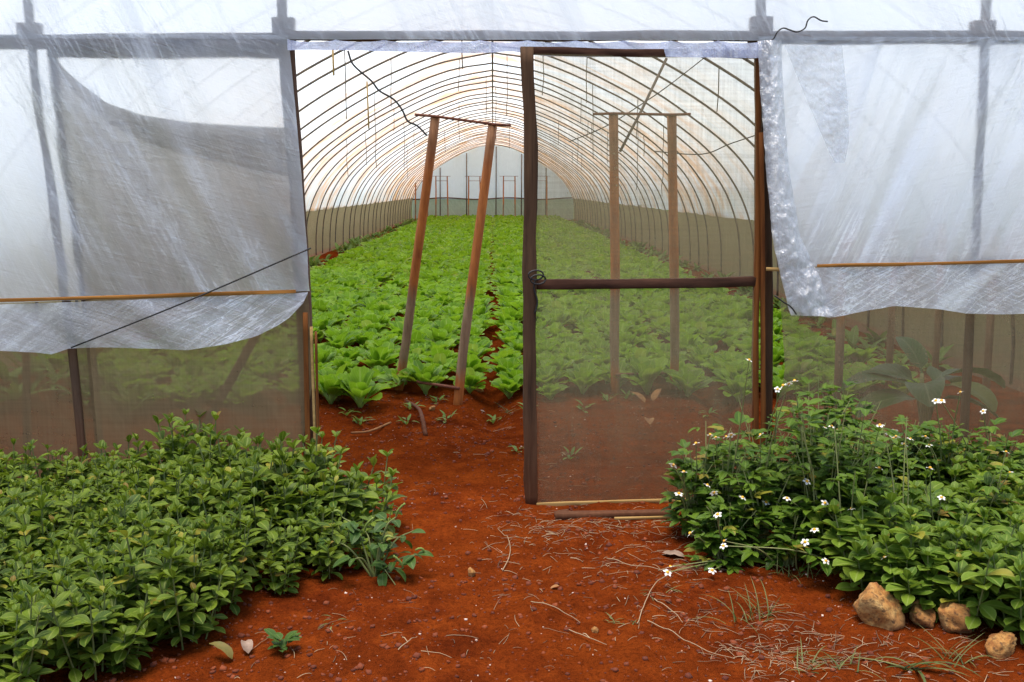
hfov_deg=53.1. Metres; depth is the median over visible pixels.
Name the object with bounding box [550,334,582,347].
leafy crop
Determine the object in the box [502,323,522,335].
leafy crop
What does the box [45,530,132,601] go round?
herb plant
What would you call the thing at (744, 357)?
leafy crop
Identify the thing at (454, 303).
leafy crop
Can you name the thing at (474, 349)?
leafy crop
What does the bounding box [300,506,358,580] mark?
herb plant
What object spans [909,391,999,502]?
flowering weed
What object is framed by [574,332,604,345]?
leafy crop
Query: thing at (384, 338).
leafy crop
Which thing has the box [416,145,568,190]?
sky
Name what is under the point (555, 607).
dry stalk
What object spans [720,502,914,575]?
flowering weed
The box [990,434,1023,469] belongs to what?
herb plant
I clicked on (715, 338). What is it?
leafy crop
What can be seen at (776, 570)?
grass tuft
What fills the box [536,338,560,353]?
leafy crop
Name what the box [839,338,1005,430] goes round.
broad leaf plant
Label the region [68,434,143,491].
herb plant
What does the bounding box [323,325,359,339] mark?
leafy crop
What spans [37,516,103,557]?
herb plant
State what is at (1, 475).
herb plant
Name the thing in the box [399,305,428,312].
leafy crop
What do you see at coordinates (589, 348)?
leafy crop
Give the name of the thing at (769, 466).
flowering weed
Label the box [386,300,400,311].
leafy crop
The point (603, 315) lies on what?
leafy crop
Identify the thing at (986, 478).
flowering weed
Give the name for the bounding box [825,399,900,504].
flowering weed
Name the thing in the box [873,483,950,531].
herb plant
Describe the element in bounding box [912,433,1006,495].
herb plant
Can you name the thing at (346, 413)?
weed
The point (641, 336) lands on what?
leafy crop
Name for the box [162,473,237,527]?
herb plant
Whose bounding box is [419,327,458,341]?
leafy crop
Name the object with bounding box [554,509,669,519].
plank
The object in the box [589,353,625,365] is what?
leafy crop
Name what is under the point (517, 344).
leafy crop
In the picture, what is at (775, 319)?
leafy crop
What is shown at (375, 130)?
hanging string
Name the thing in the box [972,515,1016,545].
herb plant
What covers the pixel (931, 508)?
flowering weed
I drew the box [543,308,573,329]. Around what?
leafy crop
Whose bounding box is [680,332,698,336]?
leafy crop
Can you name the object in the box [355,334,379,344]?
leafy crop
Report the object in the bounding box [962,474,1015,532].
herb plant
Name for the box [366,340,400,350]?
leafy crop
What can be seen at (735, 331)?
leafy crop
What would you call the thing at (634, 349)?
leafy crop
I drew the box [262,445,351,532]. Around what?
herb plant
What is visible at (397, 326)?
leafy crop
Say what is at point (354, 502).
herb plant
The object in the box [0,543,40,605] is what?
herb plant
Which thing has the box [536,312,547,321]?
leafy crop
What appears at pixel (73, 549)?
herb plant
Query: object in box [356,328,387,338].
leafy crop
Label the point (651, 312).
leafy crop
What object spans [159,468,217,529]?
herb plant
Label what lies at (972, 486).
herb plant
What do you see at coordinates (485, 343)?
leafy crop
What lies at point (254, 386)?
insect net
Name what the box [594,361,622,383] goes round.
leafy crop
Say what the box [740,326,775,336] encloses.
leafy crop
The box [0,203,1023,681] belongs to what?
ground
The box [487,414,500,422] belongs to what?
weed
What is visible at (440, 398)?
weed
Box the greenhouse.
[0,0,1023,461]
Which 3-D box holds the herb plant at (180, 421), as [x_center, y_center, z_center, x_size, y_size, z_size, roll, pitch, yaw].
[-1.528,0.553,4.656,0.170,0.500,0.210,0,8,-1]
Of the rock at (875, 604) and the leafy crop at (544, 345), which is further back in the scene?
the leafy crop at (544, 345)
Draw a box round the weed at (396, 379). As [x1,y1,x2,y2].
[382,368,411,386]
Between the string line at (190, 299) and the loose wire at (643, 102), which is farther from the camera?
the loose wire at (643, 102)
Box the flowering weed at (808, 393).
[775,376,856,471]
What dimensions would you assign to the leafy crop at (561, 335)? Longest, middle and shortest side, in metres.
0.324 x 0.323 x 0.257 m
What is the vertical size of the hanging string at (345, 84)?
0.786 m
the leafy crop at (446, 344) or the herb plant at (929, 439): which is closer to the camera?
the herb plant at (929, 439)
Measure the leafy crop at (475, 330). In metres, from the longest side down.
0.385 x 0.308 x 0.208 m
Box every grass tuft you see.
[605,612,636,624]
[693,576,793,631]
[757,549,819,583]
[791,543,827,578]
[792,637,880,677]
[853,656,983,681]
[912,623,999,666]
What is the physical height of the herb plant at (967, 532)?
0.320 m
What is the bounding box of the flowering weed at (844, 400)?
[809,380,889,473]
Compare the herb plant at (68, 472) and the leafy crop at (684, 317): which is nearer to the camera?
the herb plant at (68, 472)
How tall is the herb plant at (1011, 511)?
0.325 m
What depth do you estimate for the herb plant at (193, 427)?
4.73 m
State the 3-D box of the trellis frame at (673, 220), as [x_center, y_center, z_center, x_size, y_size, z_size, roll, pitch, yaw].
[0.889,-0.553,7.253,0.685,2.064,0.356,0,8,-1]
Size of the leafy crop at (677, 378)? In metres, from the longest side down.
0.363 x 0.332 x 0.212 m
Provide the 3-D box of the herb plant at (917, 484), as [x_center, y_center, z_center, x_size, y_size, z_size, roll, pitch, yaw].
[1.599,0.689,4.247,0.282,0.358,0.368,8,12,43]
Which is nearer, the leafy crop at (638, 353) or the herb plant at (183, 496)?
the herb plant at (183, 496)
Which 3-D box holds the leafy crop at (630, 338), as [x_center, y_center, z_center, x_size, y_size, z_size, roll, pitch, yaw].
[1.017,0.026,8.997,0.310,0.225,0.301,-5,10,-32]
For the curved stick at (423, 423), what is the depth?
6.41 m
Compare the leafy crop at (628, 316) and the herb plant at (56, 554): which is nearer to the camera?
the herb plant at (56, 554)
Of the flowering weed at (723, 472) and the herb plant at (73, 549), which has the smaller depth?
the herb plant at (73, 549)
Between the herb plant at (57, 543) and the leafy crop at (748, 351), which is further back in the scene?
the leafy crop at (748, 351)
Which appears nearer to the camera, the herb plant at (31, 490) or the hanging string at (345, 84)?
the herb plant at (31, 490)
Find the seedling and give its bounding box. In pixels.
[264,628,301,651]
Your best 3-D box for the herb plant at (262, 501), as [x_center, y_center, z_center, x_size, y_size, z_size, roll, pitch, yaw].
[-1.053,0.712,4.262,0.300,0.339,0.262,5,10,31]
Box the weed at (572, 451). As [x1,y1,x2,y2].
[563,446,582,459]
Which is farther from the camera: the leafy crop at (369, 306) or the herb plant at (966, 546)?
the leafy crop at (369, 306)
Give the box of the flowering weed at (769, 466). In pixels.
[725,382,805,542]
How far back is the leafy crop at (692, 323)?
9.96 m
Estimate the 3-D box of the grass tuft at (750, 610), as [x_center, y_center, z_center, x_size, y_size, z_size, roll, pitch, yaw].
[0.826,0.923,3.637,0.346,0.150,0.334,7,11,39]
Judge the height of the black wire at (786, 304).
0.093 m
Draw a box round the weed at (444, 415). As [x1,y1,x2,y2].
[436,410,456,422]
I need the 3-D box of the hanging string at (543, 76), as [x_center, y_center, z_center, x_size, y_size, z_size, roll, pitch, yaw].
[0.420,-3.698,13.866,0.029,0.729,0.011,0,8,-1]
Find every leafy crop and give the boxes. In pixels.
[312,300,328,313]
[312,315,337,341]
[313,343,336,362]
[314,347,343,362]
[315,374,342,403]
[316,311,345,323]
[318,304,353,314]
[318,364,346,395]
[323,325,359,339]
[323,333,355,348]
[327,312,347,325]
[332,323,359,329]
[332,348,348,355]
[334,357,360,373]
[336,366,391,407]
[337,328,361,345]
[338,347,368,360]
[339,346,365,358]
[343,315,362,328]
[344,309,371,319]
[348,367,384,383]
[353,340,369,350]
[354,312,387,329]
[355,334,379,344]
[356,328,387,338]
[356,346,398,369]
[357,303,378,309]
[358,297,380,306]
[359,347,392,359]
[360,320,385,332]
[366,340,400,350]
[367,336,399,347]
[369,342,399,365]
[369,365,387,374]
[373,308,397,317]
[374,301,398,310]
[376,332,401,343]
[377,314,393,330]
[377,363,413,386]
[384,360,424,383]
[385,316,403,326]
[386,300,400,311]
[386,321,420,341]
[390,353,422,363]
[395,331,434,343]
[397,348,431,361]
[398,359,447,394]
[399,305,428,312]
[399,343,430,353]
[412,324,431,337]
[413,317,434,326]
[414,309,437,320]
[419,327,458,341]
[419,347,457,362]
[421,305,442,312]
[425,338,454,355]
[429,353,457,381]
[431,318,461,334]
[432,313,441,321]
[434,369,450,387]
[440,306,459,314]
[441,309,462,318]
[443,301,463,313]
[444,313,462,321]
[444,353,492,371]
[447,318,461,329]
[449,367,486,392]
[452,334,459,347]
[456,324,491,344]
[468,344,490,357]
[469,335,480,341]
[469,339,494,358]
[472,312,492,322]
[472,314,491,324]
[472,318,493,328]
[473,304,493,315]
[483,349,522,364]
[483,357,522,373]
[487,313,516,326]
[490,371,522,398]
[492,331,506,344]
[494,299,519,309]
[494,307,522,322]
[496,368,522,378]
[497,347,519,353]
[498,320,519,329]
[498,332,522,344]
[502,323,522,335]
[502,339,522,352]
[508,299,543,310]
[536,295,551,311]
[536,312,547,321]
[536,318,552,328]
[536,329,551,338]
[536,331,563,344]
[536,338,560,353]
[536,353,557,367]
[536,365,567,387]
[536,383,567,399]
[537,356,574,382]
[539,300,571,313]
[540,310,572,326]
[542,350,569,358]
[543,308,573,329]
[546,322,571,336]
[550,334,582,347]
[552,341,591,354]
[555,346,576,356]
[557,332,585,344]
[558,351,594,368]
[561,299,587,308]
[564,300,593,308]
[564,308,585,328]
[565,361,606,393]
[568,304,592,317]
[569,315,584,332]
[573,323,599,331]
[574,325,602,335]
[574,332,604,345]
[575,317,595,326]
[580,340,609,352]
[581,349,605,367]
[588,308,605,314]
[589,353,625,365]
[591,301,608,308]
[591,312,609,324]
[594,317,623,332]
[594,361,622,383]
[599,320,633,330]
[599,362,632,386]
[601,330,609,342]
[604,321,638,337]
[619,310,648,318]
[619,311,645,324]
[619,331,645,344]
[619,342,637,350]
[619,346,642,360]
[620,348,656,363]
[621,356,667,394]
[622,306,639,316]
[626,356,663,381]
[629,324,657,336]
[630,347,657,358]
[633,334,660,348]
[634,297,660,310]
[639,307,653,321]
[644,310,669,318]
[644,316,669,338]
[644,336,669,352]
[645,309,660,319]
[647,350,686,360]
[651,303,669,313]
[652,343,669,353]
[656,322,689,336]
[658,366,669,379]
[663,358,696,376]
[663,367,712,396]
[664,326,705,340]
[665,333,704,348]
[665,377,682,390]
[679,302,705,311]
[679,310,711,322]
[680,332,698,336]
[681,347,723,368]
[686,316,716,327]
[686,341,723,353]
[693,321,719,337]
[698,356,729,376]
[700,308,717,318]
[700,328,727,345]
[700,353,735,366]
[706,318,716,333]
[707,316,738,328]
[709,364,760,383]
[710,304,731,311]
[710,306,722,312]
[711,358,759,379]
[712,327,746,347]
[716,308,748,319]
[716,351,742,359]
[718,376,751,401]
[719,346,744,353]
[722,333,742,348]
[723,301,745,311]
[725,313,741,321]
[733,339,759,354]
[733,354,759,368]
[734,323,748,338]
[736,318,750,328]
[737,306,759,326]
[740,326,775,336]
[742,331,788,344]
[743,349,759,360]
[745,317,780,327]
[759,345,783,366]
[773,308,789,321]
[773,325,789,336]
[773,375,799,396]
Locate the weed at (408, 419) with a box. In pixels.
[398,414,417,424]
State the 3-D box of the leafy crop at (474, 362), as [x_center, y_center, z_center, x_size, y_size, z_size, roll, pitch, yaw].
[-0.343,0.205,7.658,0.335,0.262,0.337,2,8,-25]
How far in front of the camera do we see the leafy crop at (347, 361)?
7.81 m
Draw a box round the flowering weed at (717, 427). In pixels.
[678,423,757,501]
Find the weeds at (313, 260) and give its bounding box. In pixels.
[309,218,953,370]
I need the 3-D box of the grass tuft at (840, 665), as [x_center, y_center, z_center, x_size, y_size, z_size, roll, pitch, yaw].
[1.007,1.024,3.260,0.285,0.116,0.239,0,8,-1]
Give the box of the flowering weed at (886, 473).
[827,436,905,495]
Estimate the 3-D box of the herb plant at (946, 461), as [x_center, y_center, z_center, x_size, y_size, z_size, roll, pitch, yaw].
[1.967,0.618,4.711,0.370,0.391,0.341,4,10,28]
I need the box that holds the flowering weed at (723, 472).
[696,359,781,543]
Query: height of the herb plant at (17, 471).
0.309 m
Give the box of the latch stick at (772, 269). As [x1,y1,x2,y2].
[766,267,783,271]
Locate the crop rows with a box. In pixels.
[310,214,917,395]
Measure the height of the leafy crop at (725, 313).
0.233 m
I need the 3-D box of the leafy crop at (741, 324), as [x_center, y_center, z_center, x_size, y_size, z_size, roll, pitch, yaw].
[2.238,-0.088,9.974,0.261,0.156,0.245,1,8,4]
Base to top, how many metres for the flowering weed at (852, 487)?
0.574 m
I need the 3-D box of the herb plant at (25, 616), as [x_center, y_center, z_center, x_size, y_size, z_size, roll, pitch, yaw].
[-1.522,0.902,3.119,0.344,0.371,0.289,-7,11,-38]
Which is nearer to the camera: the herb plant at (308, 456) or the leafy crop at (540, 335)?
the herb plant at (308, 456)
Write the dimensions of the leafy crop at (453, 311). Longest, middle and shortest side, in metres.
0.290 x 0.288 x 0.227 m
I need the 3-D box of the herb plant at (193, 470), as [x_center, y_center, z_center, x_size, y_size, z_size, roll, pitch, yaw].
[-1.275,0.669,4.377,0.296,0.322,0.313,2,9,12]
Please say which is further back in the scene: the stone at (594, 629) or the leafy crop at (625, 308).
the leafy crop at (625, 308)
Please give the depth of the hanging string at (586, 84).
13.90 m
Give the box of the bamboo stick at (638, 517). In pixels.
[614,516,671,519]
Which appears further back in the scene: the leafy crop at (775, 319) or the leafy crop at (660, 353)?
the leafy crop at (775, 319)
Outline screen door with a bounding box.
[520,47,760,505]
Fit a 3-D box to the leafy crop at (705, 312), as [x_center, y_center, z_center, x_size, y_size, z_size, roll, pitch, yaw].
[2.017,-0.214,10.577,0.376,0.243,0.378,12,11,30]
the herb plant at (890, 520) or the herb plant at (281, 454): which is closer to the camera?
the herb plant at (890, 520)
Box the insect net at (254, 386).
[85,291,311,472]
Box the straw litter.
[234,394,1023,681]
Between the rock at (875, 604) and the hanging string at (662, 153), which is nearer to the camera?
the rock at (875, 604)
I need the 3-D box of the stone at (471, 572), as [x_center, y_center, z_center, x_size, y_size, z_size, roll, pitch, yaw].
[-0.156,0.907,3.993,0.032,0.046,0.036,-8,11,-41]
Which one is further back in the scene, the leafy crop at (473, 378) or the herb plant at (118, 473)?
the leafy crop at (473, 378)
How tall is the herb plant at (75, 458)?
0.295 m
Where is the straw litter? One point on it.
(725, 649)
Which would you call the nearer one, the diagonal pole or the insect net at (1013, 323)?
the insect net at (1013, 323)
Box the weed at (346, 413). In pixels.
[339,407,360,415]
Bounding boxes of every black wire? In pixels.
[771,16,827,39]
[774,295,796,314]
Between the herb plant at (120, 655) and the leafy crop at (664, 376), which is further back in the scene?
the leafy crop at (664, 376)
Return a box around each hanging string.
[344,50,346,118]
[374,97,376,167]
[506,78,507,114]
[542,59,543,94]
[586,57,587,102]
[636,148,637,188]
[661,127,663,191]
[716,67,719,111]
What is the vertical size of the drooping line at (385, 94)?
0.830 m
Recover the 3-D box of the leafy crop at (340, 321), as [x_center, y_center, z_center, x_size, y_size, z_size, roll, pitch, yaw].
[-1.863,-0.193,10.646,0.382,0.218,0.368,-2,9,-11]
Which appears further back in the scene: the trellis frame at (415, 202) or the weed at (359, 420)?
the trellis frame at (415, 202)
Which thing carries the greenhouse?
on the ground
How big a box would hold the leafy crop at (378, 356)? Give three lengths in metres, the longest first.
0.329 x 0.328 x 0.255 m
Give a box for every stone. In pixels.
[468,567,475,576]
[591,626,598,632]
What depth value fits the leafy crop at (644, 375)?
7.25 m
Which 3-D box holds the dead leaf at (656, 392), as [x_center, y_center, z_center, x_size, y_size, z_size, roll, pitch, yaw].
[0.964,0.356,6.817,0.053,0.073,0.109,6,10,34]
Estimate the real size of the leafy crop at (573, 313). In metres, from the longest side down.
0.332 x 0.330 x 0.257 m
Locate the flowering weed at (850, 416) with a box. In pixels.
[806,390,885,452]
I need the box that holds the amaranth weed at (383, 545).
[317,503,433,585]
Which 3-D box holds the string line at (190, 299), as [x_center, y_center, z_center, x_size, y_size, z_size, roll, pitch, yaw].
[-1.478,-0.199,4.718,1.109,0.460,0.014,-1,8,-4]
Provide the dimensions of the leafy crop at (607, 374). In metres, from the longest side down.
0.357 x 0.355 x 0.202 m
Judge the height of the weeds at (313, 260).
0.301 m
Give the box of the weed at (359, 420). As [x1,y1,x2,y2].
[352,415,375,424]
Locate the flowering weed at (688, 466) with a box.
[659,432,735,536]
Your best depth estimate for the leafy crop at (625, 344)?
8.64 m
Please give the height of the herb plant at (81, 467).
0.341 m
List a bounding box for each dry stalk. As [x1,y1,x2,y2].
[498,529,510,570]
[531,601,578,621]
[569,629,606,644]
[607,558,681,575]
[637,565,693,623]
[647,620,734,658]
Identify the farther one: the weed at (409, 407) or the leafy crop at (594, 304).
the leafy crop at (594, 304)
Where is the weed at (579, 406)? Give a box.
[575,399,594,412]
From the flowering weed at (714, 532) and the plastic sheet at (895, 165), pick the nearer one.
the flowering weed at (714, 532)
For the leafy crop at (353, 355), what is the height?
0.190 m
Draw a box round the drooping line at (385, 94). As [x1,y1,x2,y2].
[347,51,426,135]
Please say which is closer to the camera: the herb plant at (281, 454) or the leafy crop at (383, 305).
the herb plant at (281, 454)
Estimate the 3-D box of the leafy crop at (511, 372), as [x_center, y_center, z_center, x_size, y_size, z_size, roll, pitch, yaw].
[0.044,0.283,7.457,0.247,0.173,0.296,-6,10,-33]
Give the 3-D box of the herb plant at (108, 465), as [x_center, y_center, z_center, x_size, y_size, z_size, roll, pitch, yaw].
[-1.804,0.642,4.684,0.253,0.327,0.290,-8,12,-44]
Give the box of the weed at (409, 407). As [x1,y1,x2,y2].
[403,402,425,409]
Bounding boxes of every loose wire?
[569,58,703,141]
[654,135,754,154]
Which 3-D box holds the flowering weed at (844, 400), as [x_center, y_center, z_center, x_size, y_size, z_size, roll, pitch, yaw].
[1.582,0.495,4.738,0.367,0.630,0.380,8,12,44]
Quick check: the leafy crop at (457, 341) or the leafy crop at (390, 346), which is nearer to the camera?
the leafy crop at (390, 346)
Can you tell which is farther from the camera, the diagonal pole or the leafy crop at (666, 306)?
the leafy crop at (666, 306)
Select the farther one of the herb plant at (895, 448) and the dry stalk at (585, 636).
the herb plant at (895, 448)
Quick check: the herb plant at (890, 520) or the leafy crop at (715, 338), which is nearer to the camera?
the herb plant at (890, 520)
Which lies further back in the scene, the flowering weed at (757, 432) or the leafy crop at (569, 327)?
the leafy crop at (569, 327)
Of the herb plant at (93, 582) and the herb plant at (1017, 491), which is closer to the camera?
the herb plant at (93, 582)
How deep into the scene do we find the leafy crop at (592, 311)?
11.07 m
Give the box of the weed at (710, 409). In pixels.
[698,408,717,416]
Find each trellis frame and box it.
[394,113,510,404]
[415,183,427,219]
[435,176,448,216]
[468,176,480,214]
[503,176,515,215]
[546,176,547,215]
[593,112,690,393]
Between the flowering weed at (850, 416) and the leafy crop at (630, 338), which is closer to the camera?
the flowering weed at (850, 416)
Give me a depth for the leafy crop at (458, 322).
10.04 m
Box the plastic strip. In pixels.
[287,39,757,57]
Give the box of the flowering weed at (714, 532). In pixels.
[663,495,772,575]
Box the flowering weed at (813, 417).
[776,379,858,525]
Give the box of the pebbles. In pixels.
[72,393,973,681]
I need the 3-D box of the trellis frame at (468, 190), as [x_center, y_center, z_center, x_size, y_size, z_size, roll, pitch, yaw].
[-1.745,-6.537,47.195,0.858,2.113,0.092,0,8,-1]
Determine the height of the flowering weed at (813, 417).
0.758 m
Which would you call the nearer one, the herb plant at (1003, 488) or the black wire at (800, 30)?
the herb plant at (1003, 488)
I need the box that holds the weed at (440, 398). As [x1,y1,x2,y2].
[429,395,446,403]
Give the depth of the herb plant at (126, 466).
4.52 m
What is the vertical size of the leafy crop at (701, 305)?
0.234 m
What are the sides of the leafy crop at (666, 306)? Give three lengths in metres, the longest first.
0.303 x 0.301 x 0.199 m
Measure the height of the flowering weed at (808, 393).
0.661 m
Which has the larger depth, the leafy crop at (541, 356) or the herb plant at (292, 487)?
the leafy crop at (541, 356)
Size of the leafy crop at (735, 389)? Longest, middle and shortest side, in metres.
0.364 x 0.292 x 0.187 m
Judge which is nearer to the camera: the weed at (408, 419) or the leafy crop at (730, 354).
the weed at (408, 419)
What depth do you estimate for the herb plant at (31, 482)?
4.53 m
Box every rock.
[852,582,904,630]
[909,599,935,627]
[938,602,971,632]
[984,631,1016,659]
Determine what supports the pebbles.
on the ground
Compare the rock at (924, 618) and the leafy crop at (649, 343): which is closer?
the rock at (924, 618)
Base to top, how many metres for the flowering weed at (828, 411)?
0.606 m
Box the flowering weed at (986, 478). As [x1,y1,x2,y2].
[952,449,1023,524]
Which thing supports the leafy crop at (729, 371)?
on the ground
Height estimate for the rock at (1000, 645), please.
0.098 m
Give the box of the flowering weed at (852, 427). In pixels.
[814,424,894,496]
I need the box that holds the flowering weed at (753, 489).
[667,461,800,570]
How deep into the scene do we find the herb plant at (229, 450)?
4.44 m
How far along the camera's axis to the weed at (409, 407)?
6.78 m
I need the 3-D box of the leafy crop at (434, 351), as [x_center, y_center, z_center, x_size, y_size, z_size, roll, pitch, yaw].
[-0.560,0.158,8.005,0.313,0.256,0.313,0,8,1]
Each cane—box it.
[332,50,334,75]
[366,81,369,128]
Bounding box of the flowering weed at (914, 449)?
[869,415,937,488]
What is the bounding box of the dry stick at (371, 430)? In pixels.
[351,422,391,433]
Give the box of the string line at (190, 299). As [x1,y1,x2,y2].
[71,247,310,347]
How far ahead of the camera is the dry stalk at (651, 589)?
3.77 m
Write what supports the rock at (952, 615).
on the ground
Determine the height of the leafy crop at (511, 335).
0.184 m
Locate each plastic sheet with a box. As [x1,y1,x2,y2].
[0,34,308,353]
[758,36,1023,317]
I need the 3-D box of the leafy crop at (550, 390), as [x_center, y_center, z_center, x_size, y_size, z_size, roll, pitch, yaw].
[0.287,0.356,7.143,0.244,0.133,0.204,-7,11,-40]
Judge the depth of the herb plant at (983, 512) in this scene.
3.71 m
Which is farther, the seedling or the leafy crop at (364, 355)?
the leafy crop at (364, 355)
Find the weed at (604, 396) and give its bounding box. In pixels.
[601,392,616,401]
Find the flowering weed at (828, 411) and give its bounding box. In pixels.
[761,394,849,508]
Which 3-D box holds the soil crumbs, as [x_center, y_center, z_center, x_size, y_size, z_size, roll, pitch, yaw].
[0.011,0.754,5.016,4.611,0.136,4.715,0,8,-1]
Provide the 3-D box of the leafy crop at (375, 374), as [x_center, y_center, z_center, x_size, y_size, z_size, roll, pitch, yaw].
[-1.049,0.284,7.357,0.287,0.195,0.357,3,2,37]
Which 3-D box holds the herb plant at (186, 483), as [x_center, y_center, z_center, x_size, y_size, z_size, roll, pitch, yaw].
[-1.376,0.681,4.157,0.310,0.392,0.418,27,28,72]
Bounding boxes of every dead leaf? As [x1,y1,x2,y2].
[209,641,232,658]
[241,639,252,653]
[633,392,645,401]
[651,388,660,400]
[662,550,684,556]
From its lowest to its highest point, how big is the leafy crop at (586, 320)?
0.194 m
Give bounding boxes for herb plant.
[0,438,41,492]
[0,453,36,503]
[0,463,9,506]
[0,464,22,505]
[0,472,35,520]
[0,475,37,516]
[0,477,84,558]
[0,485,63,555]
[0,490,33,571]
[0,497,13,520]
[0,529,52,594]
[0,530,14,575]
[0,540,67,600]
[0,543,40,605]
[0,547,12,605]
[0,552,51,605]
[0,573,70,681]
[0,575,44,660]
[0,590,22,631]
[0,597,46,661]
[0,604,53,681]
[1,453,23,487]
[6,503,83,567]
[11,476,56,523]
[13,465,50,495]
[15,580,119,670]
[16,475,92,543]
[17,550,85,632]
[18,487,73,536]
[18,534,79,569]
[20,439,90,494]
[20,443,83,488]
[35,471,77,497]
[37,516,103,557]
[38,452,102,496]
[40,582,156,681]
[44,528,120,578]
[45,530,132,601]
[49,478,99,526]
[50,448,108,487]
[50,548,115,593]
[52,463,126,521]
[53,548,147,633]
[62,575,169,673]
[64,461,125,509]
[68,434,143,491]
[72,534,189,642]
[73,496,118,540]
[74,470,135,517]
[78,497,136,541]
[83,482,154,550]
[84,476,167,558]
[84,480,132,508]
[87,442,132,491]
[88,452,154,494]
[98,462,159,513]
[100,516,170,591]
[106,509,217,636]
[110,442,163,473]
[110,499,186,546]
[113,501,178,561]
[119,455,221,528]
[121,429,192,497]
[121,462,200,526]
[132,438,213,498]
[134,411,211,485]
[139,436,214,474]
[142,536,235,649]
[143,515,221,611]
[147,448,215,516]
[156,424,245,500]
[156,498,233,583]
[158,411,250,463]
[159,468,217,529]
[160,409,193,469]
[160,540,243,620]
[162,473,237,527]
[172,501,247,565]
[173,431,240,476]
[180,520,263,614]
[182,461,245,514]
[184,423,270,466]
[184,507,258,582]
[187,480,286,573]
[189,430,283,505]
[192,452,268,521]
[193,431,268,472]
[206,431,303,511]
[214,477,293,560]
[215,449,272,506]
[222,434,292,465]
[243,438,335,526]
[243,473,286,549]
[246,525,308,594]
[256,485,320,554]
[257,518,314,575]
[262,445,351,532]
[264,426,344,512]
[264,444,321,484]
[266,430,342,485]
[275,436,300,461]
[280,452,378,541]
[281,475,349,562]
[289,434,382,514]
[290,462,365,534]
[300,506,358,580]
[332,449,406,538]
[333,501,395,568]
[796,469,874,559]
[819,504,870,580]
[820,483,897,534]
[821,490,920,591]
[850,530,949,597]
[856,487,931,544]
[863,460,927,509]
[872,430,932,480]
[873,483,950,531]
[874,445,906,482]
[874,521,959,621]
[888,502,982,581]
[896,469,911,489]
[897,431,966,502]
[898,463,968,520]
[898,527,985,606]
[907,430,976,480]
[907,457,962,503]
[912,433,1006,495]
[919,510,994,540]
[925,433,967,480]
[926,479,990,538]
[928,527,1014,631]
[929,506,1023,585]
[943,461,1015,498]
[948,538,1016,615]
[951,485,1013,522]
[956,525,1016,600]
[961,505,1023,563]
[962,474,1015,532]
[969,454,1023,491]
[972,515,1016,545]
[973,539,1023,644]
[974,462,1023,503]
[981,531,1023,628]
[989,504,1023,541]
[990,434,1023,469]
[991,474,1023,514]
[993,535,1023,551]
[995,558,1023,630]
[996,499,1023,520]
[1002,463,1023,497]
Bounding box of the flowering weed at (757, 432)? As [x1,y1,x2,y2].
[726,384,813,503]
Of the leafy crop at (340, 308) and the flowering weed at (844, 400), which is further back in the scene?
the leafy crop at (340, 308)
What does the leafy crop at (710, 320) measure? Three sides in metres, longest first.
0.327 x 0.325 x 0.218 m
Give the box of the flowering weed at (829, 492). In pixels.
[772,399,875,564]
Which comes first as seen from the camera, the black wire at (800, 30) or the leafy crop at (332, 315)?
the black wire at (800, 30)
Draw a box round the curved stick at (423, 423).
[404,399,427,435]
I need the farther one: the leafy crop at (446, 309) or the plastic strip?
the leafy crop at (446, 309)
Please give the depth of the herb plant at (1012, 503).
4.15 m
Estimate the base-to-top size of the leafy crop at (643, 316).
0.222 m
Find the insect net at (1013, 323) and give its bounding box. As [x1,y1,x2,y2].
[774,273,1023,456]
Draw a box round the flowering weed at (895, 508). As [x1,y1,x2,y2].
[863,417,930,524]
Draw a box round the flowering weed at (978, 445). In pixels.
[937,399,1023,479]
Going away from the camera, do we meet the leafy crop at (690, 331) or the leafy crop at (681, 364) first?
the leafy crop at (681, 364)
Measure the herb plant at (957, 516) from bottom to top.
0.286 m
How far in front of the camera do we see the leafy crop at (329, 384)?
6.81 m
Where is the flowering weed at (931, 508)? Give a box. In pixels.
[904,466,1000,531]
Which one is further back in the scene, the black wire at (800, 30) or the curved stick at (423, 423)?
the curved stick at (423, 423)
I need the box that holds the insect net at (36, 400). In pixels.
[0,348,98,485]
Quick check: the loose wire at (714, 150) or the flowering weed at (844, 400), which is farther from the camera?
the loose wire at (714, 150)
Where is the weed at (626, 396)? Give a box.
[620,389,633,398]
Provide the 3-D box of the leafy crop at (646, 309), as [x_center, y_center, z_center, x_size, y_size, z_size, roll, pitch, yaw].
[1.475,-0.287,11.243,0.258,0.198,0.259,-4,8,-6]
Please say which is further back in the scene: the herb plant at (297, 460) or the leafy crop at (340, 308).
the leafy crop at (340, 308)
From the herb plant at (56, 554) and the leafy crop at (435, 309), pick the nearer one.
the herb plant at (56, 554)
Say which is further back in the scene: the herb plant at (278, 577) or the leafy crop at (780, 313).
the leafy crop at (780, 313)
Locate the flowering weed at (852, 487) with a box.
[814,427,891,542]
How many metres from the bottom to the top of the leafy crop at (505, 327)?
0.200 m
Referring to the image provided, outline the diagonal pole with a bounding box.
[619,58,667,151]
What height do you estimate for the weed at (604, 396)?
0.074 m
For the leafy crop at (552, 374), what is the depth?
7.38 m
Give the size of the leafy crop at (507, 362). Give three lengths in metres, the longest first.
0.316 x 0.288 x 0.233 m
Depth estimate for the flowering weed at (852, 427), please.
4.42 m
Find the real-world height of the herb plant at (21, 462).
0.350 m
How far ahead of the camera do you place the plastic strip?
4.64 m
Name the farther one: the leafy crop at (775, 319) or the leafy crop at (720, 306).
the leafy crop at (720, 306)
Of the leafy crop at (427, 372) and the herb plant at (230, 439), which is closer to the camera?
the herb plant at (230, 439)
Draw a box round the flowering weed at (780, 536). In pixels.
[722,504,825,571]
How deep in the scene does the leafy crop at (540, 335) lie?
8.82 m
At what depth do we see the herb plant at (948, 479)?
4.55 m
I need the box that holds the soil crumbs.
[40,391,1022,681]

